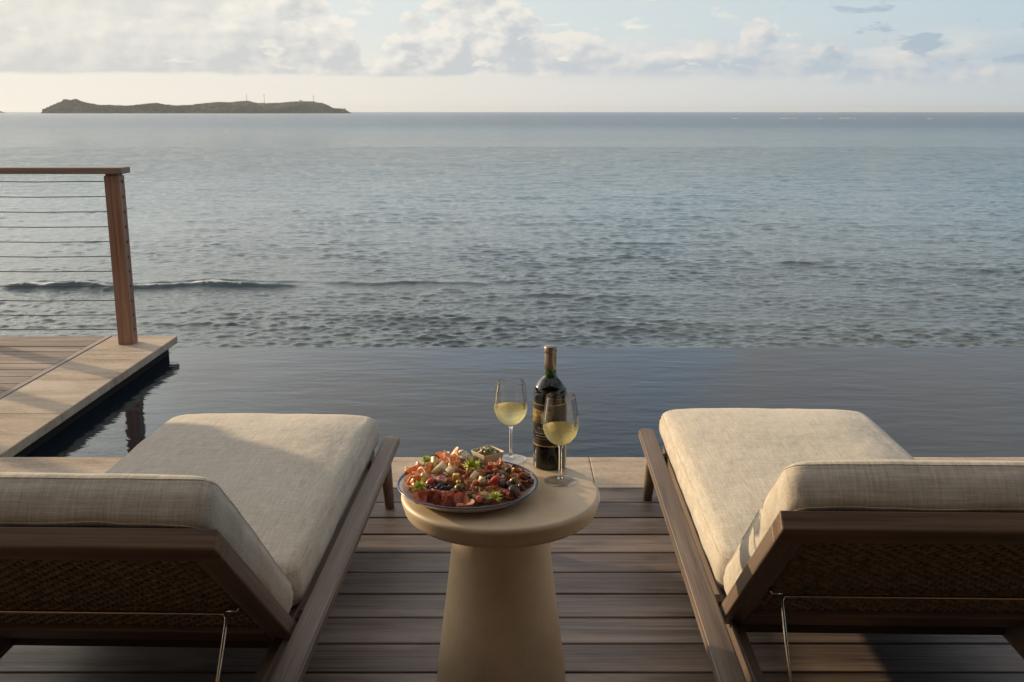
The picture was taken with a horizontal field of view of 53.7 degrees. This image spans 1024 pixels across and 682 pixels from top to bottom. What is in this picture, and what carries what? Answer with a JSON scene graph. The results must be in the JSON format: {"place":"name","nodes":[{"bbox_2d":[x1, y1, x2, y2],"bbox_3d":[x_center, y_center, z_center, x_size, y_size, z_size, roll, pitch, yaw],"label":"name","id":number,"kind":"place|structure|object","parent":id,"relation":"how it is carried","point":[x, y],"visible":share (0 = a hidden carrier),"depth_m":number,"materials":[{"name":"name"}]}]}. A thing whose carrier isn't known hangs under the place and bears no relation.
{"place":"outdoors","nodes":[
{"label":"outdoors","id":0,"kind":"place"},
{"bbox_2d":[13,349,168,456],"bbox_3d":[-0.850,1.894,2.162,12.300,1.750,9.180,0,13,0],"label":"terrace base","id":1,"kind":"object","parent":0,"point":[33,446],"depth_m":5.21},
{"bbox_2d":[0,336,103,393],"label":"side deck","id":2,"kind":"structure","parent":1,"relation":"on","point":[23,358],"depth_m":6.00,"materials":[{"name":"brown wood"}]},
{"bbox_2d":[0,336,111,398],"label":"deck trim","id":3,"kind":"structure","parent":1,"relation":"on","point":[43,372],"depth_m":5.64,"materials":[{"name":"brown wood"}]},
{"bbox_2d":[0,336,177,456],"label":"side coping","id":4,"kind":"object","parent":1,"relation":"on","point":[34,410],"visible":1,"depth_m":5.26,"materials":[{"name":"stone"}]},
{"bbox_2d":[0,166,137,343],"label":"cable railing","id":5,"kind":"object","parent":4,"relation":"on","point":[117,219],"visible":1,"depth_m":6.11,"materials":[{"name":"brown wood"}]},
{"bbox_2d":[0,457,1023,488],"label":"pool coping","id":6,"kind":"object","parent":1,"relation":"on","point":[614,472],"visible":0.15,"depth_m":4.10,"materials":[{"name":"stone"}]},
{"bbox_2d":[43,101,349,112],"bbox_3d":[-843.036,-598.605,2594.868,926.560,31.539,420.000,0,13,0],"label":"island","id":7,"kind":"structure","parent":0,"point":[283,106],"depth_m":2415.45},
{"bbox_2d":[42,100,346,112],"bbox_3d":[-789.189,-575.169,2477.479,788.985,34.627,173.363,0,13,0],"label":"island scrub","id":8,"kind":"object","parent":7,"relation":"on","point":[83,106],"visible":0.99,"depth_m":2435.58,"materials":[{"name":"green plant"}]},
{"bbox_2d":[0,489,1023,681],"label":"deck","id":9,"kind":"structure","parent":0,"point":[625,611],"depth_m":2.75,"materials":[{"name":"brown wood"}]},
{"bbox_2d":[0,413,399,681],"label":"sun lounger","id":10,"kind":"object","parent":9,"relation":"on","point":[221,531],"visible":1,"depth_m":2.25,"materials":[{"name":"fabric"}]},
{"bbox_2d":[401,459,599,681],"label":"side table","id":11,"kind":"object","parent":9,"relation":"on","point":[501,620],"visible":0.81,"depth_m":2.27,"materials":[{"name":"concrete"}]},
{"bbox_2d":[397,461,537,512],"bbox_3d":[-0.101,0.333,2.308,0.322,0.028,0.322,0,13,0],"label":"platter","id":12,"kind":"object","parent":11,"relation":"on","point":[406,492],"visible":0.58,"depth_m":2.23,"materials":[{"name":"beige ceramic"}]},
{"bbox_2d":[404,464,417,473],"bbox_3d":[-0.235,0.305,2.370,0.038,0.032,0.026,-8,15,-32],"label":"folded cold cut","id":13,"kind":"object","parent":12,"relation":"on","point":[411,469],"visible":0.51,"depth_m":2.36,"materials":[{"name":"orange food"}]},
{"bbox_2d":[412,489,426,503],"bbox_3d":[-0.202,0.342,2.217,0.033,0.033,0.004,8,-13,10],"label":"salami slice","id":14,"kind":"object","parent":12,"relation":"on","point":[421,496],"visible":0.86,"depth_m":2.22,"materials":[{"name":"red food"}]},
{"bbox_2d":[412,480,426,491],"bbox_3d":[-0.204,0.323,2.262,0.039,0.015,0.037,0,38,0],"label":"lettuce sprig","id":15,"kind":"object","parent":12,"relation":"on","point":[418,485],"visible":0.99,"depth_m":2.26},
{"bbox_2d":[421,456,430,464],"bbox_3d":[-0.199,0.279,2.391,0.034,0.017,0.035,-8,15,-32],"label":"lettuce sprig","id":16,"kind":"object","parent":12,"relation":"on","point":[425,459],"visible":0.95,"depth_m":2.39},
{"bbox_2d":[436,452,443,459],"bbox_3d":[-0.177,0.284,2.429,0.023,0.033,0.031,56,16,26],"label":"folded cold cut","id":17,"kind":"object","parent":12,"relation":"on","point":[440,454],"visible":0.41,"depth_m":2.42,"materials":[{"name":"orange food"}]},
{"bbox_2d":[434,472,448,485],"bbox_3d":[-0.160,0.316,2.290,0.033,0.027,0.033,0,13,0],"label":"cheese cube","id":18,"kind":"object","parent":12,"relation":"on","point":[444,480],"visible":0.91,"depth_m":2.28,"materials":[{"name":"beige food"}]},
{"bbox_2d":[439,456,451,462],"bbox_3d":[-0.157,0.289,2.382,0.030,0.025,0.033,17,53,9],"label":"folded cold cut","id":19,"kind":"object","parent":12,"relation":"on","point":[446,458],"visible":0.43,"depth_m":2.38,"materials":[{"name":"food"}]},
{"bbox_2d":[442,491,454,505],"bbox_3d":[-0.137,0.344,2.206,0.033,0.033,0.004,-9,-10,-10],"label":"salami slice","id":20,"kind":"object","parent":12,"relation":"on","point":[450,498],"visible":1,"depth_m":2.21,"materials":[{"name":"red food"}]},
{"bbox_2d":[447,447,458,456],"bbox_3d":[-0.140,0.275,2.440,0.033,0.026,0.035,-31,1,45],"label":"folded cold cut","id":21,"kind":"object","parent":12,"relation":"on","point":[453,453],"visible":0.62,"depth_m":2.45,"materials":[{"name":"food"}]},
{"bbox_2d":[456,498,474,506],"bbox_3d":[-0.102,0.352,2.200,0.042,0.011,0.042,-14,2,33],"label":"ham slice","id":22,"kind":"object","parent":12,"relation":"on","point":[472,501],"visible":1,"depth_m":2.20,"materials":[{"name":"pink food"}]},
{"bbox_2d":[454,492,468,506],"bbox_3d":[-0.111,0.344,2.202,0.033,0.033,0.006,12,-29,-12],"label":"salami slice","id":23,"kind":"object","parent":22,"relation":"on","point":[458,496],"visible":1,"depth_m":2.20,"materials":[{"name":"red food"}]},
{"bbox_2d":[457,453,474,463],"bbox_3d":[-0.111,0.284,2.438,0.035,0.027,0.040,10,16,37],"label":"bread piece","id":24,"kind":"object","parent":12,"relation":"on","point":[464,456],"visible":0.65,"depth_m":2.43,"materials":[{"name":"beige food"}]},
{"bbox_2d":[466,480,470,488],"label":"ham roll","id":25,"kind":"object","parent":12,"relation":"on","point":[467,484],"visible":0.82,"depth_m":2.28,"materials":[{"name":"food"}]},
{"bbox_2d":[466,469,473,478],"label":"ham roll","id":26,"kind":"object","parent":12,"relation":"on","point":[467,475],"visible":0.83,"depth_m":2.33,"materials":[{"name":"food"}]},
{"bbox_2d":[472,480,485,493],"bbox_3d":[-0.077,0.330,2.265,0.037,0.020,0.038,-24,62,-41],"label":"ham roll","id":27,"kind":"object","parent":12,"relation":"on","point":[475,483],"visible":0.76,"depth_m":2.27,"materials":[{"name":"pink food"}]},
{"bbox_2d":[475,495,483,502],"bbox_3d":[-0.073,0.347,2.221,0.022,0.017,0.017,-32,12,-8],"label":"salami chunk","id":28,"kind":"object","parent":12,"relation":"on","point":[479,498],"visible":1,"depth_m":2.21,"materials":[{"name":"food"}]},
{"bbox_2d":[478,491,489,503],"bbox_3d":[-0.062,0.343,2.224,0.030,0.030,0.004,10,-24,18],"label":"pear slice","id":29,"kind":"object","parent":12,"relation":"on","point":[486,494],"visible":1,"depth_m":2.23,"materials":[{"name":"beige food"}]},
{"bbox_2d":[471,445,503,465],"bbox_3d":[-0.059,0.280,2.450,0.061,0.030,0.061,-10,16,-37],"label":"square bowl","id":30,"kind":"object","parent":12,"relation":"on","point":[484,459],"visible":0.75,"depth_m":2.43,"materials":[{"name":"beige ceramic"}]},
{"bbox_2d":[482,494,492,502],"bbox_3d":[-0.054,0.345,2.225,0.026,0.004,0.026,-17,57,-16],"label":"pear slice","id":31,"kind":"object","parent":12,"relation":"on","point":[489,501],"visible":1,"depth_m":2.22,"materials":[{"name":"brown food"}]},
{"bbox_2d":[483,486,496,491],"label":"ham roll","id":32,"kind":"object","parent":12,"relation":"on","point":[491,488],"visible":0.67,"depth_m":2.26,"materials":[{"name":"brown food"}]},
{"bbox_2d":[488,462,499,470],"bbox_3d":[-0.042,0.294,2.369,0.028,0.017,0.028,-3,12,-41],"label":"ham roll","id":33,"kind":"object","parent":12,"relation":"on","point":[493,464],"visible":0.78,"depth_m":2.36,"materials":[{"name":"food"}]},
{"bbox_2d":[495,467,506,479],"bbox_3d":[-0.025,0.307,2.330,0.027,0.026,0.027,0,13,0],"label":"cheese cube","id":34,"kind":"object","parent":12,"relation":"on","point":[505,476],"visible":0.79,"depth_m":2.33,"materials":[{"name":"white food"}]},
{"bbox_2d":[498,479,506,487],"bbox_3d":[-0.020,0.322,2.279,0.024,0.013,0.029,35,35,13],"label":"dried fig","id":35,"kind":"object","parent":12,"relation":"on","point":[502,483],"visible":1,"depth_m":2.27,"materials":[{"name":"purple food"}]},
{"bbox_2d":[501,489,507,496],"bbox_3d":[-0.015,0.340,2.256,0.021,0.018,0.016,5,14,19],"label":"salami chunk","id":36,"kind":"object","parent":12,"relation":"on","point":[504,491],"visible":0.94,"depth_m":2.25,"materials":[{"name":"food"}]},
{"bbox_2d":[500,463,511,472],"bbox_3d":[-0.011,0.299,2.373,0.029,0.014,0.029,10,41,15],"label":"ham roll","id":37,"kind":"object","parent":12,"relation":"on","point":[508,465],"visible":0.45,"depth_m":2.38,"materials":[{"name":"food"}]},
{"bbox_2d":[506,491,512,498],"bbox_3d":[-0.005,0.341,2.247,0.020,0.017,0.018,-7,14,-28],"label":"salami chunk","id":38,"kind":"object","parent":12,"relation":"on","point":[508,494],"visible":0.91,"depth_m":2.24,"materials":[{"name":"red food"}]},
{"bbox_2d":[506,471,516,479],"bbox_3d":[-0.004,0.309,2.329,0.030,0.018,0.032,17,17,-29],"label":"ham roll","id":39,"kind":"object","parent":12,"relation":"on","point":[508,477],"visible":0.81,"depth_m":2.32,"materials":[{"name":"food"}]},
{"bbox_2d":[512,468,521,473],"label":"ham roll","id":40,"kind":"object","parent":12,"relation":"on","point":[517,470],"visible":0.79,"depth_m":2.35,"materials":[{"name":"red food"}]},
{"bbox_2d":[513,489,522,497],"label":"ham roll","id":41,"kind":"object","parent":12,"relation":"on","point":[518,494],"visible":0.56,"depth_m":2.27,"materials":[{"name":"food"}]},
{"bbox_2d":[518,472,528,480],"bbox_3d":[0.026,0.318,2.328,0.031,0.019,0.032,-5,41,-38],"label":"ham roll","id":42,"kind":"object","parent":12,"relation":"on","point":[521,475],"visible":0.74,"depth_m":2.33,"materials":[{"name":"brown food"}]},
{"label":"ham slice","id":43,"kind":"object","parent":12,"relation":"on","visible":0},
{"bbox_2d":[509,485,518,494],"bbox_3d":[0.003,0.330,2.242,0.026,0.014,0.031,31,28,4],"label":"dried fig","id":44,"kind":"object","parent":43,"relation":"on","point":[513,489],"visible":1,"depth_m":2.23,"materials":[{"name":"purple food"}]},
{"label":"ham slice","id":45,"kind":"object","parent":12,"relation":"on","visible":0},
{"bbox_2d":[411,471,420,481],"bbox_3d":[-0.215,0.315,2.318,0.034,0.025,0.036,5,6,-21],"label":"folded cold cut","id":46,"kind":"object","parent":45,"relation":"on","point":[417,475],"visible":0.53,"depth_m":2.31,"materials":[{"name":"food"}]},
{"bbox_2d":[416,467,424,473],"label":"folded cold cut","id":47,"kind":"object","parent":45,"relation":"on","point":[420,470],"visible":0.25,"depth_m":2.34,"materials":[{"name":"food"}]},
{"label":"ham slice","id":48,"kind":"object","parent":12,"relation":"on","visible":0},
{"bbox_2d":[450,456,457,461],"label":"folded cold cut","id":49,"kind":"object","parent":48,"relation":"on","point":[453,458],"visible":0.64,"depth_m":2.39,"materials":[{"name":"food"}]},
{"bbox_2d":[450,460,460,467],"bbox_3d":[-0.131,0.291,2.375,0.025,0.019,0.027,-26,-42,25],"label":"folded cold cut","id":50,"kind":"object","parent":48,"relation":"on","point":[456,463],"visible":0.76,"depth_m":2.37,"materials":[{"name":"food"}]},
{"label":"ham slice","id":51,"kind":"object","parent":12,"relation":"on","visible":0},
{"bbox_2d":[423,475,434,484],"bbox_3d":[-0.186,0.319,2.291,0.030,0.022,0.028,12,43,25],"label":"folded cold cut","id":52,"kind":"object","parent":51,"relation":"on","point":[427,476],"visible":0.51,"depth_m":2.29,"materials":[{"name":"pink food"}]},
{"label":"ham slice","id":53,"kind":"object","parent":12,"relation":"on","visible":0},
{"label":"folded cold cut","id":54,"kind":"object","parent":53,"relation":"on","visible":0},
{"bbox_2d":[425,462,432,473],"bbox_3d":[-0.193,0.296,2.360,0.014,0.030,0.023,9,15,34],"label":"folded cold cut","id":55,"kind":"object","parent":54,"relation":"on","point":[428,466],"visible":0.96,"depth_m":2.35,"materials":[{"name":"orange food"}]},
{"label":"ham slice","id":56,"kind":"object","parent":12,"relation":"on","visible":0},
{"bbox_2d":[509,477,516,484],"bbox_3d":[0.003,0.317,2.284,0.020,0.017,0.017,-40,-12,33],"label":"green olive","id":57,"kind":"object","parent":56,"relation":"on","point":[513,480],"visible":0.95,"depth_m":2.28,"materials":[{"name":"green food"}]},
{"label":"ham slice","id":58,"kind":"object","parent":12,"relation":"on","visible":0},
{"bbox_2d":[454,484,462,491],"bbox_3d":[-0.119,0.328,2.253,0.019,0.022,0.019,55,17,28],"label":"green olive","id":59,"kind":"object","parent":58,"relation":"on","point":[458,487],"visible":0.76,"depth_m":2.25,"materials":[{"name":"green food"}]},
{"label":"ham slice","id":60,"kind":"object","parent":12,"relation":"on","visible":0},
{"bbox_2d":[457,468,466,476],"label":"ham roll","id":61,"kind":"object","parent":60,"relation":"on","point":[461,472],"visible":0.84,"depth_m":2.33,"materials":[{"name":"brown food"}]},
{"label":"ham slice","id":62,"kind":"object","parent":12,"relation":"on","visible":0},
{"bbox_2d":[459,474,465,482],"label":"ham roll","id":63,"kind":"object","parent":62,"relation":"on","point":[461,478],"visible":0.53,"depth_m":2.30,"materials":[{"name":"brown food"}]},
{"label":"ham slice","id":64,"kind":"object","parent":12,"relation":"on","visible":0},
{"bbox_2d":[464,477,476,483],"bbox_3d":[-0.090,0.319,2.298,0.036,0.016,0.036,-19,27,28],"label":"ham roll","id":65,"kind":"object","parent":64,"relation":"on","point":[469,479],"visible":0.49,"depth_m":2.31,"materials":[{"name":"pink food"}]},
{"bbox_2d":[470,471,478,479],"bbox_3d":[-0.084,0.304,2.288,0.012,0.010,0.020,29,67,26],"label":"cheese cube","id":66,"kind":"object","parent":65,"relation":"on","point":[474,475],"visible":1,"depth_m":2.28,"materials":[{"name":"beige food"}]},
{"label":"ham slice","id":67,"kind":"object","parent":12,"relation":"on","visible":0},
{"bbox_2d":[475,469,485,476],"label":"ham roll","id":68,"kind":"object","parent":67,"relation":"on","point":[481,472],"visible":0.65,"depth_m":2.33,"materials":[{"name":"pink food"}]},
{"label":"ham slice","id":69,"kind":"object","parent":12,"relation":"on","visible":0},
{"bbox_2d":[485,465,494,473],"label":"ham roll","id":70,"kind":"object","parent":69,"relation":"on","point":[488,467],"visible":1,"depth_m":2.36,"materials":[{"name":"red food"}]},
{"label":"ham slice","id":71,"kind":"object","parent":12,"relation":"on","visible":0},
{"bbox_2d":[493,460,505,469],"bbox_3d":[-0.030,0.292,2.378,0.030,0.016,0.032,10,13,-4],"label":"ham roll","id":72,"kind":"object","parent":71,"relation":"on","point":[498,462],"visible":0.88,"depth_m":2.38,"materials":[{"name":"red food"}]},
{"label":"ham slice","id":73,"kind":"object","parent":12,"relation":"on","visible":0},
{"bbox_2d":[479,476,486,484],"bbox_3d":[-0.069,0.311,2.273,0.017,0.012,0.021,-23,29,-11],"label":"cheese wedge","id":74,"kind":"object","parent":73,"relation":"on","point":[482,480],"visible":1,"depth_m":2.27,"materials":[{"name":"beige food"}]},
{"bbox_2d":[478,478,488,486],"bbox_3d":[-0.065,0.321,2.282,0.029,0.018,0.031,-12,18,-18],"label":"ham roll","id":75,"kind":"object","parent":73,"relation":"on","point":[485,484],"visible":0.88,"depth_m":2.27,"materials":[{"name":"food"}]},
{"bbox_2d":[494,377,527,463],"bbox_3d":[-0.003,0.197,2.511,0.085,0.203,0.085,0,13,0],"label":"wine glass","id":76,"kind":"object","parent":11,"relation":"on","point":[510,415],"visible":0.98,"depth_m":2.49,"materials":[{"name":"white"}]},
{"bbox_2d":[533,345,566,469],"bbox_3d":[0.092,0.159,2.459,0.082,0.301,0.083,0,13,0],"label":"wine bottle","id":77,"kind":"object","parent":11,"relation":"on","point":[545,453],"visible":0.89,"depth_m":2.43,"materials":[{"name":"green glass"}]},
{"bbox_2d":[542,392,578,486],"bbox_3d":[0.113,0.228,2.361,0.085,0.209,0.085,0,13,0],"label":"wine glass","id":78,"kind":"object","parent":11,"relation":"on","point":[560,434],"visible":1,"depth_m":2.34,"materials":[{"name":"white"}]},
{"bbox_2d":[639,408,1023,681],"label":"sun lounger","id":79,"kind":"object","parent":9,"relation":"on","point":[784,521],"visible":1,"depth_m":2.23,"materials":[{"name":"beige fabric"}]},
{"bbox_2d":[0,112,1023,353],"bbox_3d":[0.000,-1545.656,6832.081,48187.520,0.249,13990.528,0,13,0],"label":"sea","id":80,"kind":"structure","parent":0,"point":[557,229],"depth_m":35.33,"materials":[{"name":"liquid"}]},
{"bbox_2d":[0,0,1023,111],"label":"sky","id":81,"kind":"structure","parent":0,"point":[351,55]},
{"bbox_2d":[25,348,1023,457],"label":"pool water","id":82,"kind":"structure","parent":0,"point":[912,402],"depth_m":5.60,"materials":[{"name":"blue liquid"}]},
{"bbox_2d":[732,118,930,118],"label":"breaking waves","id":83,"kind":"object","parent":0,"point":[818,118],"visible":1,"depth_m":583.97,"materials":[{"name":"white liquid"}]},
{"label":"ham slice","id":84,"kind":"object","parent":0,"visible":0},
{"bbox_2d":[467,493,477,504],"bbox_3d":[-0.089,0.343,2.223,0.028,0.013,0.035,0,33,0],"label":"herb sprig","id":85,"kind":"object","parent":84,"relation":"on","point":[469,495],"visible":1,"depth_m":2.22,"materials":[{"name":"green plant"}]},
{"label":"ham slice","id":86,"kind":"object","parent":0,"visible":0},
{"bbox_2d":[462,458,484,469],"bbox_3d":[-0.088,0.284,2.349,0.053,0.026,0.050,-9,15,-33],"label":"lettuce sprig","id":87,"kind":"object","parent":86,"relation":"on","point":[471,463],"visible":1,"depth_m":2.34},
{"label":"ham slice","id":88,"kind":"object","parent":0,"visible":0},
{"bbox_2d":[490,490,502,501],"bbox_3d":[-0.035,0.339,2.219,0.031,0.015,0.031,0,33,0],"label":"lettuce sprig","id":89,"kind":"object","parent":88,"relation":"on","point":[495,495],"visible":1,"depth_m":2.22,"materials":[{"name":"green plant"}]},
{"label":"ham slice","id":90,"kind":"object","parent":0,"visible":0},
{"bbox_2d":[426,490,439,503],"bbox_3d":[-0.173,0.342,2.213,0.033,0.033,0.005,16,-25,20],"label":"salami slice","id":91,"kind":"object","parent":90,"relation":"on","point":[429,499],"visible":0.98,"depth_m":2.21,"materials":[{"name":"red food"}]},
{"bbox_2d":[433,491,446,505],"bbox_3d":[-0.157,0.343,2.208,0.033,0.033,0.007,-5,-19,20],"label":"salami slice","id":92,"kind":"object","parent":90,"relation":"on","point":[435,496],"visible":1,"depth_m":2.21,"materials":[{"name":"red food"}]},
{"label":"ham slice","id":93,"kind":"object","parent":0,"visible":0},
{"bbox_2d":[489,475,500,485],"bbox_3d":[-0.040,0.315,2.274,0.034,0.017,0.018,-44,53,-13],"label":"tomato wedge","id":94,"kind":"object","parent":93,"relation":"on","point":[494,480],"visible":1,"depth_m":2.27,"materials":[{"name":"red food"}]},
{"label":"ham slice","id":95,"kind":"object","parent":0,"visible":0},
{"bbox_2d":[426,478,434,484],"bbox_3d":[-0.184,0.317,2.274,0.015,0.014,0.026,19,47,32],"label":"tomato wedge","id":96,"kind":"object","parent":95,"relation":"on","point":[430,480],"visible":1,"depth_m":2.27,"materials":[{"name":"red food"}]},
{"label":"ham slice","id":97,"kind":"object","parent":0,"visible":0},
{"bbox_2d":[431,461,447,473],"bbox_3d":[-0.169,0.295,2.328,0.039,0.014,0.025,-24,62,-29],"label":"cheese wedge","id":98,"kind":"object","parent":97,"relation":"on","point":[441,466],"visible":0.88,"depth_m":2.33,"materials":[{"name":"beige food"}]},
{"bbox_2d":[445,465,454,474],"bbox_3d":[-0.141,0.296,2.315,0.018,0.012,0.016,-33,44,-20],"label":"cheese cube","id":99,"kind":"object","parent":97,"relation":"on","point":[450,469],"visible":1,"depth_m":2.31,"materials":[{"name":"beige food"}]},
{"label":"ham slice","id":100,"kind":"object","parent":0,"visible":0},
{"bbox_2d":[452,473,458,480],"bbox_3d":[-0.127,0.307,2.286,0.016,0.014,0.014,3,19,-5],"label":"cheese cube","id":101,"kind":"object","parent":100,"relation":"on","point":[455,476],"visible":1,"depth_m":2.28,"materials":[{"name":"yellow food"}]},
{"label":"ham slice","id":102,"kind":"object","parent":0,"visible":0},
{"bbox_2d":[431,454,439,469],"bbox_3d":[-0.182,0.285,2.362,0.016,0.018,0.034,-19,45,33],"label":"cheese wedge","id":103,"kind":"object","parent":102,"relation":"on","point":[434,458],"visible":0.95,"depth_m":2.36,"materials":[{"name":"beige food"}]}
]}

